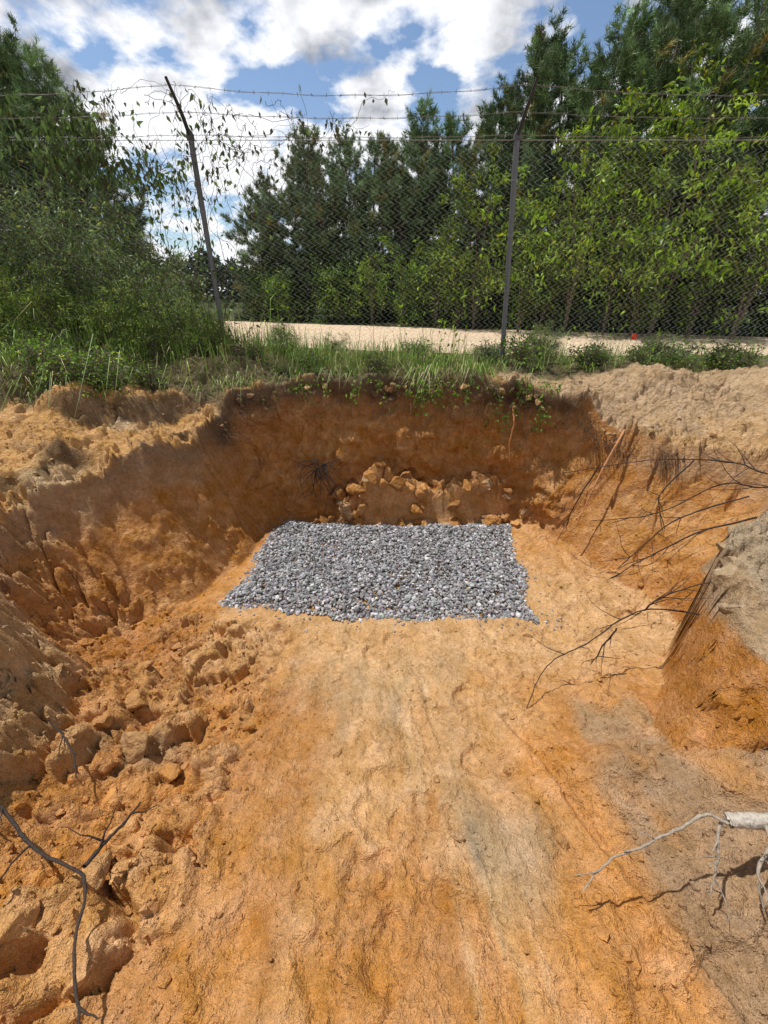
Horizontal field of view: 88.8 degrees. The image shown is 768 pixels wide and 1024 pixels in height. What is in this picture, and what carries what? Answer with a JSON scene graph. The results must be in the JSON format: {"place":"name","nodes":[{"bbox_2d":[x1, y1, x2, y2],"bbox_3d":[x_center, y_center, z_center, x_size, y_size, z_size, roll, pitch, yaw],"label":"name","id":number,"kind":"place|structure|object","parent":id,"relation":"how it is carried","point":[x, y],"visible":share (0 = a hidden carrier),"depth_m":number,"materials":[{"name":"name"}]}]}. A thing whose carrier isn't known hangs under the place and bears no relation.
{"place":"outdoors","nodes":[
{"label":"outdoors","id":0,"kind":"place"},
{"bbox_2d":[0,295,767,1023],"bbox_3d":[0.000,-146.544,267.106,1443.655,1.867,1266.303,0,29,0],"label":"ground","id":1,"kind":"structure","parent":0,"point":[150,493],"depth_m":1.93,"materials":[{"name":"soil"}]},
{"bbox_2d":[0,245,57,344],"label":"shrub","id":2,"kind":"object","parent":1,"relation":"on","point":[5,267],"visible":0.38,"depth_m":4.21,"materials":[{"name":"green plant"}]},
{"bbox_2d":[0,133,76,301],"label":"tree","id":3,"kind":"object","parent":1,"relation":"on","point":[25,165],"visible":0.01,"depth_m":6.92,"materials":[{"name":"green plant"}]},
{"bbox_2d":[2,329,75,374],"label":"weed","id":4,"kind":"object","parent":1,"relation":"on","point":[33,357],"visible":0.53,"depth_m":3.38,"materials":[{"name":"green plant"}]},
{"bbox_2d":[0,180,93,327],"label":"wild shrub","id":5,"kind":"object","parent":1,"relation":"on","point":[7,212],"visible":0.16,"depth_m":4.74,"materials":[{"name":"green plant"}]},
{"bbox_2d":[11,337,90,390],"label":"weed","id":6,"kind":"object","parent":1,"relation":"on","point":[67,361],"visible":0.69,"depth_m":3.26,"materials":[{"name":"green plant"}]},
{"bbox_2d":[0,172,113,342],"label":"bush","id":7,"kind":"object","parent":1,"relation":"on","point":[32,239],"visible":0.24,"depth_m":4.38,"materials":[{"name":"green plant"}]},
{"bbox_2d":[0,11,148,332],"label":"pine tree","id":8,"kind":"object","parent":1,"relation":"on","point":[8,45],"visible":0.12,"depth_m":6.57,"materials":[{"name":"green plant"}]},
{"bbox_2d":[2,31,149,283],"bbox_3d":[-5.679,-5.733,7.479,2.468,4.852,1.900,15,32,25],"label":"pine tree","id":9,"kind":"object","parent":1,"relation":"on","point":[34,54],"visible":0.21,"depth_m":6.58,"materials":[{"name":"green plant"}]},
{"bbox_2d":[0,799,162,1023],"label":"dead root","id":10,"kind":"object","parent":1,"relation":"on","point":[29,843],"visible":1,"depth_m":1.24,"materials":[{"name":"grey wood"}]},
{"bbox_2d":[0,182,165,350],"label":"bush","id":11,"kind":"object","parent":1,"relation":"on","point":[53,249],"visible":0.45,"depth_m":4.31,"materials":[{"name":"green plant"}]},
{"bbox_2d":[0,160,168,343],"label":"wild shrub","id":12,"kind":"object","parent":1,"relation":"on","point":[78,228],"visible":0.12,"depth_m":5.36,"materials":[{"name":"green plant"}]},
{"bbox_2d":[57,351,124,397],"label":"weed","id":13,"kind":"object","parent":1,"relation":"on","point":[96,376],"visible":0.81,"depth_m":3.29,"materials":[{"name":"green plant"}]},
{"bbox_2d":[23,174,167,314],"bbox_3d":[-4.919,-3.986,6.615,2.623,2.871,3.053,3,29,5],"label":"wild shrub","id":14,"kind":"object","parent":1,"relation":"on","point":[100,218],"visible":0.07,"depth_m":6.20,"materials":[{"name":"green plant"}]},
{"bbox_2d":[50,344,141,389],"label":"weed","id":15,"kind":"object","parent":1,"relation":"on","point":[97,354],"visible":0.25,"depth_m":3.53,"materials":[{"name":"green plant"}]},
{"bbox_2d":[66,350,138,398],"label":"weed","id":16,"kind":"object","parent":1,"relation":"on","point":[119,378],"visible":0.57,"depth_m":3.41,"materials":[{"name":"green plant"}]},
{"bbox_2d":[63,281,157,351],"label":"tall weed","id":17,"kind":"object","parent":1,"relation":"on","point":[105,312],"visible":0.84,"depth_m":4.05,"materials":[{"name":"green plant"}]},
{"bbox_2d":[22,110,205,317],"bbox_3d":[-5.229,-5.404,8.006,2.719,4.098,2.764,25,38,38],"label":"tree","id":18,"kind":"object","parent":1,"relation":"on","point":[137,212],"visible":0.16,"depth_m":7.22,"materials":[{"name":"green plant"}]},
{"bbox_2d":[51,244,176,347],"bbox_3d":[-3.139,-2.369,4.636,1.495,1.314,1.538,-21,35,-32],"label":"bush","id":19,"kind":"object","parent":1,"relation":"on","point":[131,287],"visible":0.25,"depth_m":4.52,"materials":[{"name":"green plant"}]},
{"bbox_2d":[121,356,170,391],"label":"weed","id":20,"kind":"object","parent":1,"relation":"on","point":[152,376],"visible":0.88,"depth_m":3.61,"materials":[{"name":"green plant"}]},
{"bbox_2d":[96,225,198,342],"bbox_3d":[-3.831,-3.481,6.413,2.163,2.034,1.858,24,37,37],"label":"wild shrub","id":21,"kind":"object","parent":1,"relation":"on","point":[148,259],"visible":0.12,"depth_m":6.25,"materials":[{"name":"green plant"}]},
{"bbox_2d":[113,271,206,350],"bbox_3d":[-2.600,-2.268,4.653,1.196,1.022,1.163,16,33,26],"label":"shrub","id":22,"kind":"object","parent":1,"relation":"on","point":[172,302],"visible":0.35,"depth_m":4.59,"materials":[{"name":"green plant"}]},
{"bbox_2d":[123,228,225,349],"bbox_3d":[-2.922,-2.857,5.308,1.463,1.582,1.838,17,33,28],"label":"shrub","id":23,"kind":"object","parent":1,"relation":"on","point":[174,273],"visible":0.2,"depth_m":5.11,"materials":[{"name":"green plant"}]},
{"bbox_2d":[169,292,233,343],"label":"tall weed","id":24,"kind":"object","parent":1,"relation":"on","point":[184,306],"visible":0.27,"depth_m":4.67,"materials":[{"name":"green plant"}]},
{"bbox_2d":[175,305,239,356],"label":"tall weed","id":25,"kind":"object","parent":1,"relation":"on","point":[212,329],"visible":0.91,"depth_m":4.25,"materials":[{"name":"green plant"}]},
{"bbox_2d":[238,260,288,320],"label":"understory bush","id":26,"kind":"object","parent":1,"relation":"on","point":[251,280],"visible":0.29,"depth_m":14.78,"materials":[{"name":"green plant"}]},
{"bbox_2d":[220,169,307,320],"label":"pine tree","id":27,"kind":"object","parent":1,"relation":"on","point":[248,228],"visible":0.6,"depth_m":14.51,"materials":[{"name":"green plant"}]},
{"bbox_2d":[253,264,310,321],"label":"understory bush","id":28,"kind":"object","parent":1,"relation":"on","point":[279,274],"visible":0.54,"depth_m":14.33,"materials":[{"name":"green plant"}]},
{"bbox_2d":[247,159,318,318],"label":"pine tree","id":29,"kind":"object","parent":1,"relation":"on","point":[294,240],"visible":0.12,"depth_m":15.67,"materials":[{"name":"green plant"}]},
{"bbox_2d":[271,274,308,321],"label":"broadleaf sapling","id":30,"kind":"object","parent":1,"relation":"on","point":[286,299],"visible":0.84,"depth_m":14.14,"materials":[{"name":"green plant"}]},
{"bbox_2d":[255,123,351,319],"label":"pine tree","id":31,"kind":"object","parent":1,"relation":"on","point":[281,211],"visible":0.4,"depth_m":13.97,"materials":[{"name":"green plant"}]},
{"bbox_2d":[273,456,348,515],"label":"root clump","id":32,"kind":"object","parent":1,"relation":"on","point":[324,466],"visible":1,"depth_m":4.12,"materials":[{"name":"brown plant"}]},
{"bbox_2d":[277,159,365,317],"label":"pine tree","id":33,"kind":"object","parent":1,"relation":"on","point":[316,241],"visible":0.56,"depth_m":13.32,"materials":[{"name":"green plant"}]},
{"bbox_2d":[290,250,371,323],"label":"understory bush","id":34,"kind":"object","parent":1,"relation":"on","point":[323,282],"visible":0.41,"depth_m":13.60,"materials":[{"name":"green plant"}]},
{"bbox_2d":[303,251,374,323],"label":"understory bush","id":35,"kind":"object","parent":1,"relation":"on","point":[349,266],"visible":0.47,"depth_m":13.45,"materials":[{"name":"green plant"}]},
{"bbox_2d":[318,122,361,311],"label":"pine tree","id":36,"kind":"object","parent":1,"relation":"on","point":[337,148],"visible":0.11,"depth_m":17.37,"materials":[{"name":"green plant"}]},
{"bbox_2d":[315,262,365,323],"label":"broadleaf sapling","id":37,"kind":"object","parent":1,"relation":"on","point":[337,303],"visible":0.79,"depth_m":13.22,"materials":[{"name":"green plant"}]},
{"bbox_2d":[304,138,390,316],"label":"pine tree","id":38,"kind":"object","parent":1,"relation":"on","point":[350,155],"visible":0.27,"depth_m":14.11,"materials":[{"name":"green plant"}]},
{"bbox_2d":[332,284,376,323],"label":"understory bush","id":39,"kind":"object","parent":1,"relation":"on","point":[362,317],"visible":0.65,"depth_m":13.60,"materials":[{"name":"green plant"}]},
{"bbox_2d":[342,236,397,324],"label":"broadleaf sapling","id":40,"kind":"object","parent":1,"relation":"on","point":[369,293],"visible":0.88,"depth_m":12.50,"materials":[{"name":"green plant"}]},
{"bbox_2d":[331,128,413,321],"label":"pine tree","id":41,"kind":"object","parent":1,"relation":"on","point":[371,223],"visible":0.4,"depth_m":13.19,"materials":[{"name":"green plant"}]},
{"bbox_2d":[348,266,396,321],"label":"understory bush","id":42,"kind":"object","parent":1,"relation":"on","point":[377,308],"visible":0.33,"depth_m":14.34,"materials":[{"name":"green plant"}]},
{"bbox_2d":[0,381,745,999],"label":"dirt clods","id":43,"kind":"object","parent":1,"relation":"on","point":[96,869],"visible":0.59,"depth_m":1.98,"materials":[{"name":"soil"}]},
{"bbox_2d":[344,127,402,312],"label":"pine tree","id":44,"kind":"object","parent":1,"relation":"on","point":[374,158],"visible":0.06,"depth_m":15.45,"materials":[{"name":"green plant"}]},
{"bbox_2d":[0,76,767,364],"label":"chain link fence","id":45,"kind":"object","parent":1,"relation":"on","point":[517,143],"visible":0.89,"depth_m":4.01,"materials":[{"name":"metal"}]},
{"bbox_2d":[0,69,767,367],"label":"climbing vine","id":46,"kind":"object","parent":45,"relation":"attached to","point":[51,155],"visible":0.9,"depth_m":3.90,"materials":[{"name":"green plant"}]},
{"bbox_2d":[0,289,767,436],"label":"grass","id":47,"kind":"structure","parent":1,"relation":"on","point":[460,363],"depth_m":4.30,"materials":[{"name":"green plant"}]},
{"bbox_2d":[0,257,113,349],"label":"tall weed","id":48,"kind":"object","parent":47,"relation":"on","point":[42,293],"visible":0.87,"depth_m":3.92,"materials":[{"name":"green plant"}]},
{"bbox_2d":[106,296,188,363],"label":"tall weed","id":49,"kind":"object","parent":47,"relation":"on","point":[152,333],"visible":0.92,"depth_m":4.13,"materials":[{"name":"green plant"}]},
{"bbox_2d":[213,491,561,632],"bbox_3d":[0.024,0.272,3.539,2.846,0.567,1.762,0,29,0],"label":"gravel bed","id":50,"kind":"object","parent":1,"relation":"on","point":[496,564],"visible":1,"depth_m":3.47,"materials":[{"name":"grey gravel"}]},
{"bbox_2d":[224,370,561,449],"bbox_3d":[0.061,-1.010,4.045,3.379,0.808,0.558,0,29,0],"label":"hanging vine","id":51,"kind":"object","parent":1,"relation":"on","point":[541,416],"visible":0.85,"depth_m":3.94,"materials":[{"name":"green plant"}]},
{"bbox_2d":[360,154,437,323],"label":"pine tree","id":52,"kind":"object","parent":1,"relation":"on","point":[396,175],"visible":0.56,"depth_m":12.81,"materials":[{"name":"green plant"}]},
{"bbox_2d":[373,242,428,325],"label":"broadleaf sapling","id":53,"kind":"object","parent":1,"relation":"on","point":[401,298],"visible":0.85,"depth_m":12.34,"materials":[{"name":"green plant"}]},
{"bbox_2d":[384,86,463,267],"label":"pine tree","id":54,"kind":"object","parent":1,"relation":"on","point":[414,132],"visible":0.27,"depth_m":13.23,"materials":[{"name":"green plant"}]},
{"bbox_2d":[399,262,460,326],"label":"understory bush","id":55,"kind":"object","parent":1,"relation":"on","point":[425,290],"visible":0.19,"depth_m":12.87,"materials":[{"name":"green plant"}]},
{"bbox_2d":[393,243,468,324],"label":"understory bush","id":56,"kind":"object","parent":1,"relation":"on","point":[423,269],"visible":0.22,"depth_m":12.58,"materials":[{"name":"green plant"}]},
{"bbox_2d":[389,149,478,322],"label":"pine tree","id":57,"kind":"object","parent":1,"relation":"on","point":[419,189],"visible":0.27,"depth_m":12.84,"materials":[{"name":"green plant"}]},
{"bbox_2d":[404,189,470,327],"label":"broadleaf sapling","id":58,"kind":"object","parent":1,"relation":"on","point":[416,253],"visible":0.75,"depth_m":11.26,"materials":[{"name":"green plant"}]},
{"bbox_2d":[218,382,689,488],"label":"hanging rootlets","id":59,"kind":"object","parent":1,"relation":"hanging from","point":[593,421],"visible":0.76,"depth_m":3.84,"materials":[{"name":"brown plant"}]},
{"bbox_2d":[409,248,499,326],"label":"understory bush","id":60,"kind":"object","parent":1,"relation":"on","point":[444,305],"visible":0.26,"depth_m":12.26,"materials":[{"name":"green plant"}]},
{"bbox_2d":[409,109,501,308],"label":"pine tree","id":61,"kind":"object","parent":1,"relation":"on","point":[450,124],"visible":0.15,"depth_m":12.86,"materials":[{"name":"green plant"}]},
{"bbox_2d":[148,245,767,302],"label":"distant tree line","id":62,"kind":"object","parent":1,"relation":"on","point":[226,279],"visible":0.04,"depth_m":49.95,"materials":[{"name":"green plant"}]},
{"bbox_2d":[426,231,491,328],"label":"broadleaf sapling","id":63,"kind":"object","parent":1,"relation":"on","point":[459,311],"visible":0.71,"depth_m":11.14,"materials":[{"name":"green plant"}]},
{"bbox_2d":[423,139,528,326],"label":"pine tree","id":64,"kind":"object","parent":1,"relation":"on","point":[458,168],"visible":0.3,"depth_m":11.28,"materials":[{"name":"green plant"}]},
{"bbox_2d":[426,132,539,329],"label":"broadleaf sapling","id":65,"kind":"object","parent":1,"relation":"on","point":[460,189],"visible":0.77,"depth_m":10.11,"materials":[{"name":"green plant"}]},
{"bbox_2d":[439,86,542,320],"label":"pine tree","id":66,"kind":"object","parent":1,"relation":"on","point":[490,108],"visible":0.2,"depth_m":11.85,"materials":[{"name":"green plant"}]},
{"bbox_2d":[497,330,546,369],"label":"weed","id":67,"kind":"object","parent":1,"relation":"on","point":[525,347],"visible":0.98,"depth_m":4.45,"materials":[{"name":"green plant"}]},
{"bbox_2d":[492,274,554,329],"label":"understory bush","id":68,"kind":"object","parent":1,"relation":"on","point":[522,320],"visible":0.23,"depth_m":11.53,"materials":[{"name":"green plant"}]},
{"bbox_2d":[464,4,585,266],"bbox_3d":[4.075,-9.632,11.747,3.620,7.655,3.763,-18,34,-29],"label":"pine tree","id":69,"kind":"object","parent":1,"relation":"on","point":[538,61],"visible":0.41,"depth_m":10.56,"materials":[{"name":"green plant"}]},
{"bbox_2d":[475,29,582,260],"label":"pine tree","id":70,"kind":"object","parent":1,"relation":"on","point":[554,94],"visible":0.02,"depth_m":12.66,"materials":[{"name":"green plant"}]},
{"bbox_2d":[507,322,560,363],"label":"tall weed","id":71,"kind":"object","parent":1,"relation":"on","point":[540,335],"visible":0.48,"depth_m":4.78,"materials":[{"name":"green plant"}]},
{"bbox_2d":[475,157,595,331],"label":"broadleaf sapling","id":72,"kind":"object","parent":1,"relation":"on","point":[523,272],"visible":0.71,"depth_m":9.51,"materials":[{"name":"green plant"}]},
{"bbox_2d":[497,241,588,334],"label":"broadleaf sapling","id":73,"kind":"object","parent":1,"relation":"on","point":[556,289],"visible":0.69,"depth_m":9.75,"materials":[{"name":"green plant"}]},
{"bbox_2d":[488,36,610,305],"bbox_3d":[5.235,-9.406,11.950,4.306,7.113,4.229,14,32,24],"label":"pine tree","id":74,"kind":"object","parent":1,"relation":"on","point":[564,75],"visible":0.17,"depth_m":10.44,"materials":[{"name":"green plant"}]},
{"bbox_2d":[482,91,639,331],"bbox_3d":[4.521,-7.595,10.758,3.685,5.463,3.625,16,33,26],"label":"pine tree","id":75,"kind":"object","parent":1,"relation":"on","point":[604,104],"visible":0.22,"depth_m":9.85,"materials":[{"name":"green plant"}]},
{"bbox_2d":[530,248,618,329],"bbox_3d":[5.634,-6.191,11.434,2.470,2.524,2.501,-18,34,-29],"label":"understory bush","id":76,"kind":"object","parent":1,"relation":"on","point":[587,297],"visible":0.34,"depth_m":11.15,"materials":[{"name":"green plant"}]},
{"bbox_2d":[492,69,684,334],"bbox_3d":[4.768,-6.456,8.912,3.954,4.676,4.386,-4,29,-7],"label":"broadleaf sapling","id":77,"kind":"object","parent":1,"relation":"on","point":[593,191],"visible":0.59,"depth_m":8.52,"materials":[{"name":"green plant"}]},
{"bbox_2d":[566,340,610,369],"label":"weed","id":78,"kind":"object","parent":1,"relation":"on","point":[584,352],"visible":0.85,"depth_m":4.61,"materials":[{"name":"green plant"}]},
{"bbox_2d":[512,70,691,329],"bbox_3d":[5.056,-7.130,9.839,3.382,4.997,3.459,1,29,2],"label":"broadleaf sapling","id":79,"kind":"object","parent":1,"relation":"on","point":[608,155],"visible":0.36,"depth_m":9.17,"materials":[{"name":"green plant"}]},
{"bbox_2d":[546,0,684,326],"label":"pine tree","id":80,"kind":"object","parent":1,"relation":"on","point":[623,62],"visible":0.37,"depth_m":9.55,"materials":[{"name":"green plant"}]},
{"bbox_2d":[526,573,711,708],"bbox_3d":[1.225,0.706,2.191,1.022,0.847,0.348,-5,29,-9],"label":"dead branch","id":81,"kind":"object","parent":1,"relation":"on","point":[640,611],"visible":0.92,"depth_m":2.18,"materials":[{"name":"brown wood"}]},
{"bbox_2d":[547,99,707,335],"bbox_3d":[5.448,-6.078,8.691,2.926,4.228,2.862,4,29,7],"label":"broadleaf sapling","id":82,"kind":"object","parent":1,"relation":"on","point":[624,131],"visible":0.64,"depth_m":8.40,"materials":[{"name":"green plant"}]},
{"bbox_2d":[544,0,732,322],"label":"pine tree","id":83,"kind":"object","parent":1,"relation":"on","point":[667,6],"depth_m":10.75,"materials":[{"name":"green plant"}]},
{"bbox_2d":[594,243,692,338],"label":"broadleaf sapling","id":84,"kind":"object","parent":1,"relation":"on","point":[636,304],"visible":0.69,"depth_m":8.87,"materials":[{"name":"green plant"}]},
{"bbox_2d":[543,20,767,333],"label":"broadleaf sapling","id":85,"kind":"object","parent":1,"relation":"on","point":[762,80],"visible":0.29,"depth_m":8.12,"materials":[{"name":"green plant"}]},
{"bbox_2d":[577,0,739,324],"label":"pine tree","id":86,"kind":"object","parent":1,"relation":"on","point":[665,32],"visible":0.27,"depth_m":8.86,"materials":[{"name":"green plant"}]},
{"bbox_2d":[550,441,767,546],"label":"dead branch","id":87,"kind":"object","parent":1,"relation":"on","point":[717,460],"visible":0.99,"depth_m":3.09,"materials":[{"name":"brown wood"}]},
{"bbox_2d":[563,812,767,919],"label":"bleached branch","id":88,"kind":"object","parent":1,"relation":"on","point":[722,821],"visible":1,"depth_m":1.16,"materials":[{"name":"beige wood"}]},
{"bbox_2d":[567,33,767,335],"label":"broadleaf sapling","id":89,"kind":"object","parent":1,"relation":"on","point":[658,132],"visible":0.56,"depth_m":7.88,"materials":[{"name":"green plant"}]},
{"bbox_2d":[580,92,767,334],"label":"pine tree","id":90,"kind":"object","parent":1,"relation":"on","point":[742,124],"visible":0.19,"depth_m":9.01,"materials":[{"name":"green plant"}]},
{"bbox_2d":[589,445,767,584],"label":"dead branch","id":91,"kind":"object","parent":1,"relation":"on","point":[702,530],"visible":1,"depth_m":2.77,"materials":[{"name":"brown wood"}]},
{"bbox_2d":[651,332,711,364],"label":"weed","id":92,"kind":"object","parent":1,"relation":"on","point":[684,348],"visible":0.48,"depth_m":4.80,"materials":[{"name":"green plant"}]},
{"bbox_2d":[597,0,767,329],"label":"pine tree","id":93,"kind":"object","parent":1,"relation":"on","point":[749,47],"visible":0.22,"depth_m":8.36,"materials":[{"name":"green plant"}]},
{"bbox_2d":[671,350,706,372],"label":"weed","id":94,"kind":"object","parent":1,"relation":"on","point":[688,365],"visible":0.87,"depth_m":4.39,"materials":[{"name":"green plant"}]},
{"bbox_2d":[623,0,767,222],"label":"pine tree","id":95,"kind":"object","parent":1,"relation":"on","point":[763,109],"visible":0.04,"depth_m":10.28,"materials":[{"name":"green plant"}]},
{"bbox_2d":[638,155,767,338],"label":"broadleaf sapling","id":96,"kind":"object","parent":1,"relation":"on","point":[697,297],"visible":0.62,"depth_m":8.16,"materials":[{"name":"green plant"}]},
{"bbox_2d":[640,131,767,339],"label":"broadleaf sapling","id":97,"kind":"object","parent":1,"relation":"on","point":[740,313],"visible":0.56,"depth_m":8.01,"materials":[{"name":"green plant"}]},
{"bbox_2d":[674,290,738,332],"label":"understory bush","id":98,"kind":"object","parent":1,"relation":"on","point":[716,305],"visible":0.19,"depth_m":10.09,"materials":[{"name":"green plant"}]},
{"bbox_2d":[665,39,767,328],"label":"pine tree","id":99,"kind":"object","parent":1,"relation":"on","point":[734,291],"visible":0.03,"depth_m":9.57,"materials":[{"name":"green plant"}]},
{"bbox_2d":[696,336,763,373],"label":"weed","id":100,"kind":"object","parent":1,"relation":"on","point":[721,357],"visible":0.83,"depth_m":4.31,"materials":[{"name":"green plant"}]},
{"bbox_2d":[723,811,767,837],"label":"bleached log","id":101,"kind":"object","parent":1,"relation":"on","point":[750,820],"visible":1,"depth_m":1.14,"materials":[{"name":"beige wood"}]},
{"bbox_2d":[739,291,767,335],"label":"understory bush","id":102,"kind":"object","parent":1,"relation":"on","point":[759,316],"visible":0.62,"depth_m":9.63,"materials":[{"name":"green plant"}]},
{"bbox_2d":[0,0,767,293],"label":"sky","id":103,"kind":"structure","parent":0,"point":[320,47],"materials":[{"name":"blue"}]},
{"bbox_2d":[85,321,767,355],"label":"sand road","id":104,"kind":"structure","parent":0,"point":[436,337],"depth_m":9.32,"materials":[{"name":"beige sand"}]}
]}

